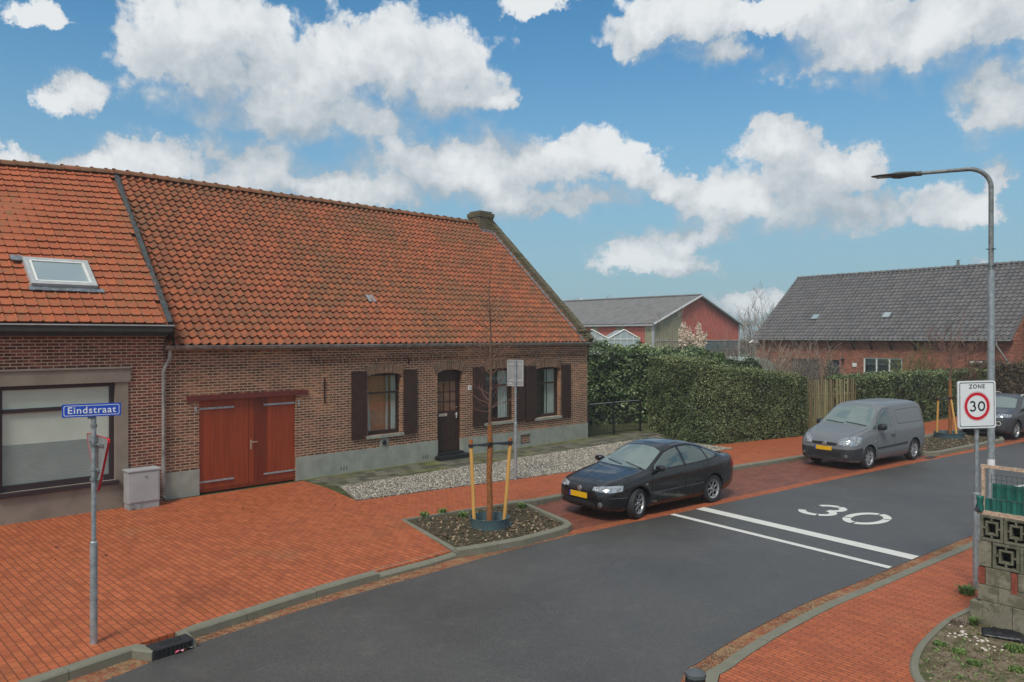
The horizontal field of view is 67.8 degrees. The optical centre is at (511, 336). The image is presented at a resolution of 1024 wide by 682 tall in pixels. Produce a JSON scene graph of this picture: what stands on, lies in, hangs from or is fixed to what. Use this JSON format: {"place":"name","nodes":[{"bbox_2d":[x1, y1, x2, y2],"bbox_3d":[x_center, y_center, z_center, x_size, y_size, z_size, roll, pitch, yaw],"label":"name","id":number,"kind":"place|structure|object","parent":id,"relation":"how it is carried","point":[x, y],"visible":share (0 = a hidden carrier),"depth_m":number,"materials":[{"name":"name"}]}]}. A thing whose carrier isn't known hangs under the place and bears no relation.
{"place":"outdoors","nodes":[
{"label":"outdoors","id":0,"kind":"place"},
{"bbox_2d":[0,481,450,681],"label":"plaza paving","id":1,"kind":"structure","parent":0,"point":[176,565],"depth_m":12.52,"materials":[{"name":"red brick"}]},
{"bbox_2d":[17,644,152,681],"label":"kerb","id":2,"kind":"structure","parent":1,"relation":"on","point":[72,671],"depth_m":8.67,"materials":[{"name":"concrete"}]},
{"bbox_2d":[62,402,120,644],"bbox_3d":[-5.027,2.264,9.240,0.577,2.912,0.552,0,0,0],"label":"street sign post","id":3,"kind":"object","parent":1,"relation":"on","point":[98,445],"visible":1,"depth_m":9.15,"materials":[{"name":"metal"}]},
{"bbox_2d":[122,466,160,510],"bbox_3d":[-8.005,3.277,16.477,0.680,0.845,0.366,0,0,-45],"label":"utility cabinet","id":4,"kind":"object","parent":1,"relation":"on","point":[141,487],"visible":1,"depth_m":16.32,"materials":[{"name":"grey paint"}]},
{"bbox_2d":[300,430,663,486],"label":"mossy path","id":5,"kind":"structure","parent":0,"point":[361,477],"depth_m":22.47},
{"bbox_2d":[302,437,593,480],"bbox_3d":[-1.209,3.689,23.625,11.710,0.013,0.198,0,0,-45],"label":"moss line","id":6,"kind":"object","parent":5,"relation":"on","point":[435,460],"visible":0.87,"depth_m":22.07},
{"bbox_2d":[587,399,640,437],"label":"garden gate","id":7,"kind":"structure","parent":5,"relation":"on","point":[613,424],"depth_m":28.59,"materials":[{"name":"black metal"}]},
{"bbox_2d":[409,504,562,546],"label":"bed soil","id":8,"kind":"structure","parent":0,"point":[445,525],"depth_m":14.94,"materials":[{"name":"brown soil"}]},
{"bbox_2d":[420,511,428,517],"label":"weed","id":9,"kind":"object","parent":8,"relation":"on","point":[423,514],"visible":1,"depth_m":15.68,"materials":[{"name":"green plant"}]},
{"bbox_2d":[401,519,456,554],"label":"kerb","id":10,"kind":"structure","parent":8,"relation":"on","point":[442,542],"depth_m":13.95,"materials":[{"name":"concrete"}]},
{"bbox_2d":[437,507,446,512],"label":"weed","id":11,"kind":"object","parent":8,"relation":"on","point":[442,510],"visible":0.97,"depth_m":15.95,"materials":[{"name":"green plant"}]},
{"bbox_2d":[402,503,508,520],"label":"kerb","id":12,"kind":"structure","parent":8,"relation":"on","point":[450,512],"depth_m":16.01,"materials":[{"name":"concrete"}]},
{"bbox_2d":[458,511,468,517],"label":"weed","id":13,"kind":"object","parent":8,"relation":"on","point":[462,514],"visible":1,"depth_m":15.66,"materials":[{"name":"green plant"}]},
{"bbox_2d":[469,439,475,518],"bbox_3d":[-0.774,2.894,14.975,0.157,1.735,0.080,0,0,-34],"label":"tree stake","id":14,"kind":"object","parent":8,"relation":"on","point":[472,482],"visible":0.82,"depth_m":14.95,"materials":[{"name":"yellow wood"}]},
{"bbox_2d":[468,442,492,447],"bbox_3d":[-0.620,2.135,14.985,0.476,0.091,0.090,0,0,-10],"label":"tree tie","id":15,"kind":"object","parent":14,"relation":"attached to","point":[481,445],"visible":1,"depth_m":14.95,"materials":[{"name":"black rubber"}]},
{"bbox_2d":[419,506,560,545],"bbox_3d":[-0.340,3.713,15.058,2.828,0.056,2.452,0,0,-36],"label":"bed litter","id":16,"kind":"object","parent":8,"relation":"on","point":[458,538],"visible":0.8,"depth_m":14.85,"materials":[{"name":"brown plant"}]},
{"bbox_2d":[469,512,510,530],"bbox_3d":[-0.428,3.638,14.980,0.825,0.204,0.801,0,0,0],"label":"tree collar","id":17,"kind":"object","parent":8,"relation":"on","point":[498,522],"visible":0.94,"depth_m":14.72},
{"bbox_2d":[465,263,520,520],"bbox_3d":[-0.386,1.106,15.066,1.124,5.252,1.452,0,0,0],"label":"street tree","id":18,"kind":"object","parent":8,"relation":"on","point":[489,470],"visible":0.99,"depth_m":15.02,"materials":[{"name":"brown plant"}]},
{"bbox_2d":[503,437,511,518],"bbox_3d":[-0.096,2.889,15.176,0.212,1.748,0.076,0,0,21],"label":"tree stake","id":19,"kind":"object","parent":8,"relation":"on","point":[507,481],"visible":0.82,"depth_m":15.14,"materials":[{"name":"yellow wood"}]},
{"bbox_2d":[492,441,512,444],"bbox_3d":[-0.229,2.117,15.085,0.512,0.074,0.090,0,0,-18],"label":"tree tie","id":20,"kind":"object","parent":19,"relation":"attached to","point":[503,443],"visible":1,"depth_m":15.06,"materials":[{"name":"black rubber"}]},
{"bbox_2d":[516,502,525,508],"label":"weed","id":21,"kind":"object","parent":8,"relation":"on","point":[521,505],"visible":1,"depth_m":16.51,"materials":[{"name":"green plant"}]},
{"bbox_2d":[517,502,543,513],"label":"kerb","id":22,"kind":"structure","parent":8,"relation":"on","point":[537,509],"depth_m":16.36,"materials":[{"name":"concrete"}]},
{"bbox_2d":[0,0,1023,337],"label":"sky","id":23,"kind":"structure","parent":0,"point":[716,150],"materials":[{"name":"blue"}]},
{"bbox_2d":[67,533,972,681],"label":"road edge paving","id":24,"kind":"structure","parent":0,"point":[94,677],"depth_m":10.78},
{"bbox_2d":[146,634,193,660],"bbox_3d":[-4.116,3.743,9.181,0.246,0.134,0.488,0,0,42],"label":"gully inlet","id":25,"kind":"object","parent":24,"relation":"on","point":[166,647],"visible":0.94,"depth_m":9.13,"materials":[{"name":"black metal"}]},
{"bbox_2d":[175,570,378,647],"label":"kerb","id":26,"kind":"structure","parent":24,"relation":"on","point":[194,631],"depth_m":10.56,"materials":[{"name":"concrete"}]},
{"bbox_2d":[374,549,456,579],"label":"kerb","id":27,"kind":"structure","parent":24,"relation":"on","point":[385,574],"depth_m":12.45,"materials":[{"name":"concrete"}]},
{"bbox_2d":[454,511,571,557],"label":"kerb","id":28,"kind":"structure","parent":24,"relation":"on","point":[516,542],"depth_m":13.80,"materials":[{"name":"concrete"}]},
{"bbox_2d":[705,541,972,681],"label":"kerb band","id":29,"kind":"object","parent":24,"relation":"on","point":[713,674],"visible":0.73,"depth_m":10.21,"materials":[{"name":"concrete"}]},
{"bbox_2d":[165,349,956,500],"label":"garden ground","id":30,"kind":"structure","parent":0,"point":[644,425],"depth_m":28.79,"materials":[{"name":"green plant"}]},
{"bbox_2d":[0,159,175,525],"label":"terraced house","id":31,"kind":"structure","parent":30,"relation":"on","point":[78,278],"depth_m":16.37,"materials":[{"name":"orange brick"}]},
{"bbox_2d":[0,382,113,492],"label":"window","id":32,"kind":"structure","parent":31,"relation":"in","point":[40,448],"depth_m":15.57,"materials":[{"name":"white glass"}]},
{"bbox_2d":[10,255,104,292],"bbox_3d":[-9.895,-1.357,16.597,1.593,0.797,0.985,0,0,-45],"label":"roof window","id":33,"kind":"structure","parent":31,"relation":"in","point":[45,274],"depth_m":16.52,"materials":[{"name":"glass"}]},
{"bbox_2d":[105,168,594,499],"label":"cottage","id":34,"kind":"structure","parent":30,"relation":"on","point":[317,337],"depth_m":21.81,"materials":[{"name":"brown brick"}]},
{"bbox_2d":[195,398,248,492],"bbox_3d":[-6.919,2.588,18.178,1.334,2.165,0.112,0,0,-45],"label":"garage door","id":35,"kind":"structure","parent":34,"relation":"in","point":[223,423],"depth_m":18.22,"materials":[{"name":"red wood"}]},
{"bbox_2d":[248,395,299,485],"bbox_3d":[-5.962,2.588,19.127,1.339,2.165,0.112,0,0,-45],"label":"garage door","id":36,"kind":"structure","parent":34,"relation":"in","point":[270,419],"depth_m":19.07,"materials":[{"name":"red wood"}]},
{"bbox_2d":[368,373,398,434],"bbox_3d":[-3.751,1.895,21.609,1.740,2.310,0.270,0,0,-45],"label":"window","id":37,"kind":"structure","parent":34,"relation":"in","point":[383,388],"depth_m":21.75,"materials":[{"name":"glass"}]},
{"bbox_2d":[437,377,456,452],"bbox_3d":[-1.983,2.405,23.219,0.860,2.310,0.114,0,0,-45],"label":"front door","id":38,"kind":"structure","parent":34,"relation":"in","point":[446,386],"depth_m":23.24,"materials":[{"name":"brown paint"}]},
{"bbox_2d":[485,368,510,421],"bbox_3d":[-0.622,1.895,24.816,1.900,2.310,0.430,0,0,-45],"label":"window","id":39,"kind":"structure","parent":34,"relation":"in","point":[500,412],"depth_m":25.03,"materials":[{"name":"grey glass"}]},
{"bbox_2d":[536,367,556,417],"bbox_3d":[0.996,1.915,26.415,1.850,2.310,0.430,0,0,-45],"label":"window","id":40,"kind":"structure","parent":34,"relation":"in","point":[546,377],"depth_m":26.65,"materials":[{"name":"glass"}]},
{"bbox_2d":[340,436,733,500],"bbox_3d":[0.961,3.698,22.533,13.586,0.024,3.586,0,0,-37],"label":"gravel bed","id":41,"kind":"object","parent":30,"relation":"on","point":[357,497],"visible":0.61,"depth_m":20.31,"materials":[{"name":"grey gravel"}]},
{"bbox_2d":[590,329,639,354],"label":"greenhouse","id":42,"kind":"object","parent":30,"relation":"on","point":[623,337],"visible":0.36,"depth_m":62.02,"materials":[{"name":"white glass"}]},
{"bbox_2d":[587,337,727,425],"bbox_3d":[5.705,1.925,33.380,7.692,3.816,3.021,0,0,-13],"label":"laurel hedge","id":43,"kind":"object","parent":30,"relation":"on","point":[620,374],"visible":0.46,"depth_m":32.41,"materials":[{"name":"green plant"}]},
{"bbox_2d":[642,305,700,350],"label":"bare shrub","id":44,"kind":"object","parent":30,"relation":"on","point":[667,330],"visible":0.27,"depth_m":46.31,"materials":[{"name":"plant"}]},
{"bbox_2d":[646,352,809,444],"bbox_3d":[8.197,2.172,28.167,5.834,3.161,4.513,0,0,0],"label":"garden hedge","id":45,"kind":"object","parent":30,"relation":"on","point":[694,399],"visible":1,"depth_m":27.14,"materials":[{"name":"green plant"}]},
{"bbox_2d":[708,355,761,368],"bbox_3d":[9.889,2.305,35.225,3.419,2.947,1.714,0,0,-8],"label":"conifer","id":46,"kind":"object","parent":30,"relation":"on","point":[751,361],"visible":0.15,"depth_m":34.95,"materials":[{"name":"green plant"}]},
{"bbox_2d":[708,315,786,369],"bbox_3d":[12.216,1.266,39.603,3.776,4.889,5.284,0,0,0],"label":"bare shrub","id":47,"kind":"object","parent":30,"relation":"on","point":[756,354],"visible":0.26,"depth_m":39.50,"materials":[{"name":"brown plant"}]},
{"bbox_2d":[740,339,756,353],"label":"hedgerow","id":48,"kind":"object","parent":30,"relation":"on","point":[741,348],"visible":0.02,"depth_m":159.80,"materials":[{"name":"brown plant"}]},
{"bbox_2d":[737,307,769,353],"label":"bare tree","id":49,"kind":"object","parent":30,"relation":"on","point":[747,325],"visible":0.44,"depth_m":120.33,"materials":[{"name":"brown plant"}]},
{"bbox_2d":[736,281,779,356],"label":"bare tree","id":50,"kind":"object","parent":30,"relation":"on","point":[759,322],"visible":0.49,"depth_m":130.95,"materials":[{"name":"brown plant"}]},
{"bbox_2d":[716,331,800,373],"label":"bare shrub","id":51,"kind":"object","parent":30,"relation":"on","point":[784,367],"visible":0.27,"depth_m":40.26,"materials":[{"name":"brown plant"}]},
{"bbox_2d":[749,285,768,335],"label":"bare tree","id":52,"kind":"object","parent":30,"relation":"on","point":[761,306],"visible":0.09,"depth_m":126.04,"materials":[{"name":"plant"}]},
{"bbox_2d":[757,325,842,395],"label":"bare shrub","id":53,"kind":"object","parent":30,"relation":"on","point":[803,361],"visible":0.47,"depth_m":41.46,"materials":[{"name":"brown plant"}]},
{"bbox_2d":[775,348,843,403],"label":"bare shrub","id":54,"kind":"object","parent":30,"relation":"on","point":[792,368],"visible":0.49,"depth_m":41.75,"materials":[{"name":"brown plant"}]},
{"bbox_2d":[804,372,856,430],"bbox_3d":[12.154,2.550,29.103,2.550,2.400,0.151,0,0,-19],"label":"stake fence","id":55,"kind":"object","parent":30,"relation":"on","point":[850,395],"visible":0.52,"depth_m":28.98,"materials":[{"name":"beige wood"}]},
{"bbox_2d":[819,356,844,404],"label":"evergreen shrub","id":56,"kind":"object","parent":30,"relation":"on","point":[826,378],"visible":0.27,"depth_m":40.16,"materials":[{"name":"green plant"}]},
{"bbox_2d":[751,260,1023,391],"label":"farmhouse","id":57,"kind":"object","parent":30,"relation":"on","point":[863,318],"visible":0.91,"depth_m":48.16,"materials":[{"name":"grey tile"}]},
{"bbox_2d":[793,358,818,389],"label":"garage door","id":58,"kind":"structure","parent":57,"relation":"in","point":[794,358],"depth_m":51.44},
{"bbox_2d":[810,314,820,319],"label":"roof window","id":59,"kind":"structure","parent":57,"relation":"in","point":[815,316],"depth_m":52.24,"materials":[{"name":"glass"}]},
{"bbox_2d":[828,360,838,374],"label":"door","id":60,"kind":"structure","parent":57,"relation":"in","point":[834,362],"depth_m":49.86,"materials":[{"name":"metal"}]},
{"bbox_2d":[864,357,901,375],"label":"window","id":61,"kind":"structure","parent":57,"relation":"in","point":[872,363],"depth_m":47.53,"materials":[{"name":"white glass"}]},
{"bbox_2d":[881,312,892,317],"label":"roof window","id":62,"kind":"structure","parent":57,"relation":"in","point":[886,314],"depth_m":48.26,"materials":[{"name":"glass"}]},
{"bbox_2d":[826,366,986,420],"bbox_3d":[18.561,2.555,34.531,14.801,2.427,1.704,0,0,-41],"label":"garden hedge","id":63,"kind":"object","parent":30,"relation":"on","point":[924,389],"visible":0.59,"depth_m":32.64,"materials":[{"name":"green plant"}]},
{"bbox_2d":[874,337,943,373],"bbox_3d":[20.300,1.875,38.685,3.462,3.677,3.266,0,0,20],"label":"willow shrub","id":64,"kind":"object","parent":30,"relation":"on","point":[915,364],"visible":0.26,"depth_m":38.76,"materials":[{"name":"brown plant"}]},
{"bbox_2d":[920,309,1004,382],"bbox_3d":[21.550,1.098,36.862,3.280,5.219,4.415,0,0,0],"label":"bare tree","id":65,"kind":"object","parent":30,"relation":"on","point":[965,351],"visible":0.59,"depth_m":36.79,"materials":[{"name":"brown plant"}]},
{"bbox_2d":[968,358,1023,393],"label":"beech hedge","id":66,"kind":"object","parent":30,"relation":"on","point":[1009,377],"visible":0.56,"depth_m":40.13,"materials":[{"name":"brown plant"}]},
{"bbox_2d":[103,442,1023,681],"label":"road","id":67,"kind":"structure","parent":0,"point":[669,598],"depth_m":11.08,"materials":[{"name":"grey asphalt"}]},
{"bbox_2d":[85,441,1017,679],"bbox_3d":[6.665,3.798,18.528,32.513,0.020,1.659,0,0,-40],"label":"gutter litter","id":68,"kind":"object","parent":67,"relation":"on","point":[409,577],"visible":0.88,"depth_m":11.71,"materials":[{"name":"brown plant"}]},
{"bbox_2d":[670,514,891,567],"bbox_3d":[4.813,3.796,14.387,0.150,0.001,4.689,0,0,-37],"label":"road marking","id":69,"kind":"object","parent":67,"relation":"on","point":[804,546],"visible":1,"depth_m":14.02,"materials":[{"name":"paint"}]},
{"bbox_2d":[698,507,918,558],"bbox_3d":[5.536,3.796,14.945,0.300,0.001,4.696,0,0,-36],"label":"road marking","id":70,"kind":"object","parent":67,"relation":"on","point":[849,542],"visible":1,"depth_m":14.59,"materials":[{"name":"paint"}]},
{"bbox_2d":[798,505,891,523],"bbox_3d":[7.119,3.795,16.251,1.307,0.001,1.741,0,0,-37],"label":"road marking","id":71,"kind":"object","parent":67,"relation":"on","point":[845,518],"visible":1,"depth_m":16.22,"materials":[{"name":"paint"}]},
{"bbox_2d":[563,294,743,356],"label":"barn","id":72,"kind":"structure","parent":0,"point":[607,316],"depth_m":80.93,"materials":[{"name":"red wood"}]},
{"bbox_2d":[358,417,958,518],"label":"pavement","id":73,"kind":"structure","parent":0,"point":[410,505],"depth_m":18.28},
{"bbox_2d":[507,360,523,479],"bbox_3d":[0.077,2.165,19.699,0.440,3.110,0.097,0,0,20],"label":"parking sign post","id":74,"kind":"object","parent":73,"relation":"on","point":[515,371],"visible":0.91,"depth_m":19.68,"materials":[{"name":"metal"}]},
{"bbox_2d":[508,429,962,505],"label":"kerb","id":75,"kind":"structure","parent":73,"relation":"on","point":[543,500],"depth_m":21.91,"materials":[{"name":"concrete"}]},
{"bbox_2d":[677,322,707,350],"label":"flowering tree","id":76,"kind":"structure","parent":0,"point":[686,340],"depth_m":38.78,"materials":[{"name":"plant"}]},
{"bbox_2d":[727,356,774,371],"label":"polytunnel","id":77,"kind":"structure","parent":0,"point":[754,359],"depth_m":44.74,"materials":[{"name":"white plastic"}]},
{"bbox_2d":[749,340,757,357],"bbox_3d":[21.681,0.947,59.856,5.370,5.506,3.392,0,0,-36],"label":"street lamp","id":78,"kind":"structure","parent":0,"point":[754,343],"depth_m":59.41,"materials":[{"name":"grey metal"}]},
{"bbox_2d":[535,431,1023,529],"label":"parking bay","id":79,"kind":"object","parent":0,"point":[755,479],"visible":0.54,"depth_m":19.95,"materials":[{"name":"red brick"}]},
{"bbox_2d":[561,430,732,518],"bbox_3d":[3.146,3.006,17.321,4.466,1.588,2.045,0,0,-39],"label":"parked car","id":80,"kind":"object","parent":79,"relation":"on","point":[634,478],"visible":1,"depth_m":16.54,"materials":[{"name":"black paint"}]},
{"bbox_2d":[802,398,924,468],"bbox_3d":[10.769,2.885,23.313,4.434,1.830,2.180,0,0,-37],"label":"parked van","id":81,"kind":"object","parent":79,"relation":"on","point":[865,433],"visible":1,"depth_m":22.51,"materials":[{"name":"grey paint"}]},
{"bbox_2d":[918,432,1003,455],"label":"kerb","id":82,"kind":"structure","parent":79,"relation":"on","point":[955,449],"depth_m":25.11,"materials":[{"name":"concrete"}]},
{"bbox_2d":[962,391,1023,438],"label":"parked car","id":83,"kind":"object","parent":79,"relation":"on","point":[1010,414],"visible":0.46,"depth_m":28.18,"materials":[{"name":"paint"}]},
{"bbox_2d":[569,439,1023,533],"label":"bay edge paving","id":84,"kind":"structure","parent":0,"point":[649,516],"depth_m":18.43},
{"bbox_2d":[683,536,972,681],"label":"gutter paving","id":85,"kind":"structure","parent":0,"point":[750,637],"depth_m":10.64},
{"bbox_2d":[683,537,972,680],"bbox_3d":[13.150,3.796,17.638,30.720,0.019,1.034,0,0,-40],"label":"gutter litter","id":86,"kind":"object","parent":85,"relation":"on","point":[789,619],"visible":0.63,"depth_m":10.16,"materials":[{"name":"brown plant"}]},
{"bbox_2d":[719,547,977,681],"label":"pavement","id":87,"kind":"structure","parent":0,"point":[878,634],"depth_m":9.57,"materials":[{"name":"red brick"}]},
{"bbox_2d":[871,167,994,498],"bbox_3d":[7.577,0.378,13.726,2.050,6.794,0.240,0,0,14],"label":"street lamp","id":88,"kind":"object","parent":87,"relation":"on","point":[990,345],"visible":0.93,"depth_m":13.47,"materials":[{"name":"metal"}]},
{"bbox_2d":[955,583,976,595],"bbox_3d":[6.635,3.694,11.098,0.357,0.112,0.339,0,0,0],"label":"grass tuft","id":89,"kind":"object","parent":87,"relation":"on","point":[965,589],"visible":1,"depth_m":11.07,"materials":[{"name":"green plant"}]},
{"bbox_2d":[957,380,995,589],"bbox_3d":[6.875,2.216,11.324,0.622,3.118,0.105,0,0,-8],"label":"speed zone sign","id":90,"kind":"object","parent":87,"relation":"on","point":[976,405],"visible":0.98,"depth_m":11.29,"materials":[{"name":"metal"}]},
{"label":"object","id":91,"kind":"structure","parent":87,"relation":"on","visible":0},
{"bbox_2d":[684,668,705,681],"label":"bollard","id":92,"kind":"object","parent":91,"relation":"on","point":[694,675],"visible":1,"depth_m":6.35,"materials":[{"name":"black metal"}]},
{"bbox_2d":[919,433,998,450],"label":"bed soil","id":93,"kind":"structure","parent":0,"point":[943,445],"depth_m":26.68,"materials":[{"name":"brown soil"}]},
{"bbox_2d":[936,397,938,431],"bbox_3d":[15.693,2.990,28.101,0.080,1.529,0.278,0,0,16],"label":"tree stake","id":94,"kind":"object","parent":93,"relation":"on","point":[937,418],"visible":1,"depth_m":28.07,"materials":[{"name":"yellow wood"}]},
{"bbox_2d":[933,430,964,438],"bbox_3d":[16.110,3.633,28.050,1.060,0.214,1.040,0,0,0],"label":"tree collar","id":95,"kind":"object","parent":93,"relation":"on","point":[945,434],"visible":0.95,"depth_m":27.73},
{"bbox_2d":[933,321,972,433],"bbox_3d":[16.218,1.571,28.164,1.394,4.302,1.245,0,0,0],"label":"street tree","id":96,"kind":"object","parent":93,"relation":"on","point":[949,407],"visible":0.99,"depth_m":28.07,"materials":[{"name":"brown plant"}]},
{"bbox_2d":[949,396,956,433],"bbox_3d":[16.210,2.973,27.950,0.280,1.564,0.079,0,0,28],"label":"tree stake","id":97,"kind":"object","parent":93,"relation":"on","point":[953,415],"visible":0.82,"depth_m":27.93,"materials":[{"name":"yellow wood"}]},
{"bbox_2d":[919,612,1023,681],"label":"garden soil","id":98,"kind":"structure","parent":0,"point":[923,665],"depth_m":8.85,"materials":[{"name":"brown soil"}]},
{"bbox_2d":[909,607,969,681],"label":"kerb","id":99,"kind":"structure","parent":98,"relation":"on","point":[916,676],"depth_m":9.20,"materials":[{"name":"concrete"}]},
{"bbox_2d":[933,639,947,646],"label":"grass tuft","id":100,"kind":"object","parent":98,"relation":"on","point":[939,643],"visible":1,"depth_m":9.24,"materials":[{"name":"green plant"}]},
{"bbox_2d":[949,647,966,654],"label":"grass tuft","id":101,"kind":"object","parent":98,"relation":"on","point":[955,650],"visible":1,"depth_m":8.99,"materials":[{"name":"green plant"}]},
{"bbox_2d":[950,616,968,626],"bbox_3d":[5.794,3.702,9.888,0.251,0.097,0.276,0,0,23],"label":"withered plant","id":102,"kind":"object","parent":98,"relation":"on","point":[959,621],"visible":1,"depth_m":9.88,"materials":[{"name":"beige plant"}]},
{"bbox_2d":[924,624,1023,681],"bbox_3d":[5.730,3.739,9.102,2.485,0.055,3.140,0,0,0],"label":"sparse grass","id":103,"kind":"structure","parent":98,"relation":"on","point":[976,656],"depth_m":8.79,"materials":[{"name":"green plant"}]},
{"bbox_2d":[965,658,983,666],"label":"grass tuft","id":104,"kind":"object","parent":98,"relation":"on","point":[974,662],"visible":1,"depth_m":8.69,"materials":[{"name":"green plant"}]},
{"bbox_2d":[967,614,983,625],"bbox_3d":[5.976,3.691,9.861,0.259,0.117,0.214,0,0,-38],"label":"grass tuft","id":105,"kind":"object","parent":98,"relation":"on","point":[973,621],"visible":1,"depth_m":9.85,"materials":[{"name":"green plant"}]},
{"bbox_2d":[970,514,1023,633],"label":"block wall","id":106,"kind":"structure","parent":98,"relation":"on","point":[998,602],"depth_m":9.76,"materials":[{"name":"concrete"}]},
{"bbox_2d":[974,464,1023,520],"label":"balcony fence","id":107,"kind":"object","parent":106,"relation":"on","point":[1006,508],"visible":1,"depth_m":9.77,"materials":[{"name":"green paint"}]},
{"bbox_2d":[981,626,1023,642],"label":"plastic bag","id":108,"kind":"object","parent":98,"relation":"on","point":[1000,633],"visible":1,"depth_m":9.46,"materials":[{"name":"black plastic"}]},
{"bbox_2d":[1001,642,1023,653],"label":"grass tuft","id":109,"kind":"object","parent":98,"relation":"on","point":[1014,648],"visible":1,"depth_m":9.08,"materials":[{"name":"green plant"}]},
{"bbox_2d":[1008,664,1023,673],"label":"grass tuft","id":110,"kind":"object","parent":98,"relation":"on","point":[1016,669],"visible":1,"depth_m":8.52,"materials":[{"name":"green plant"}]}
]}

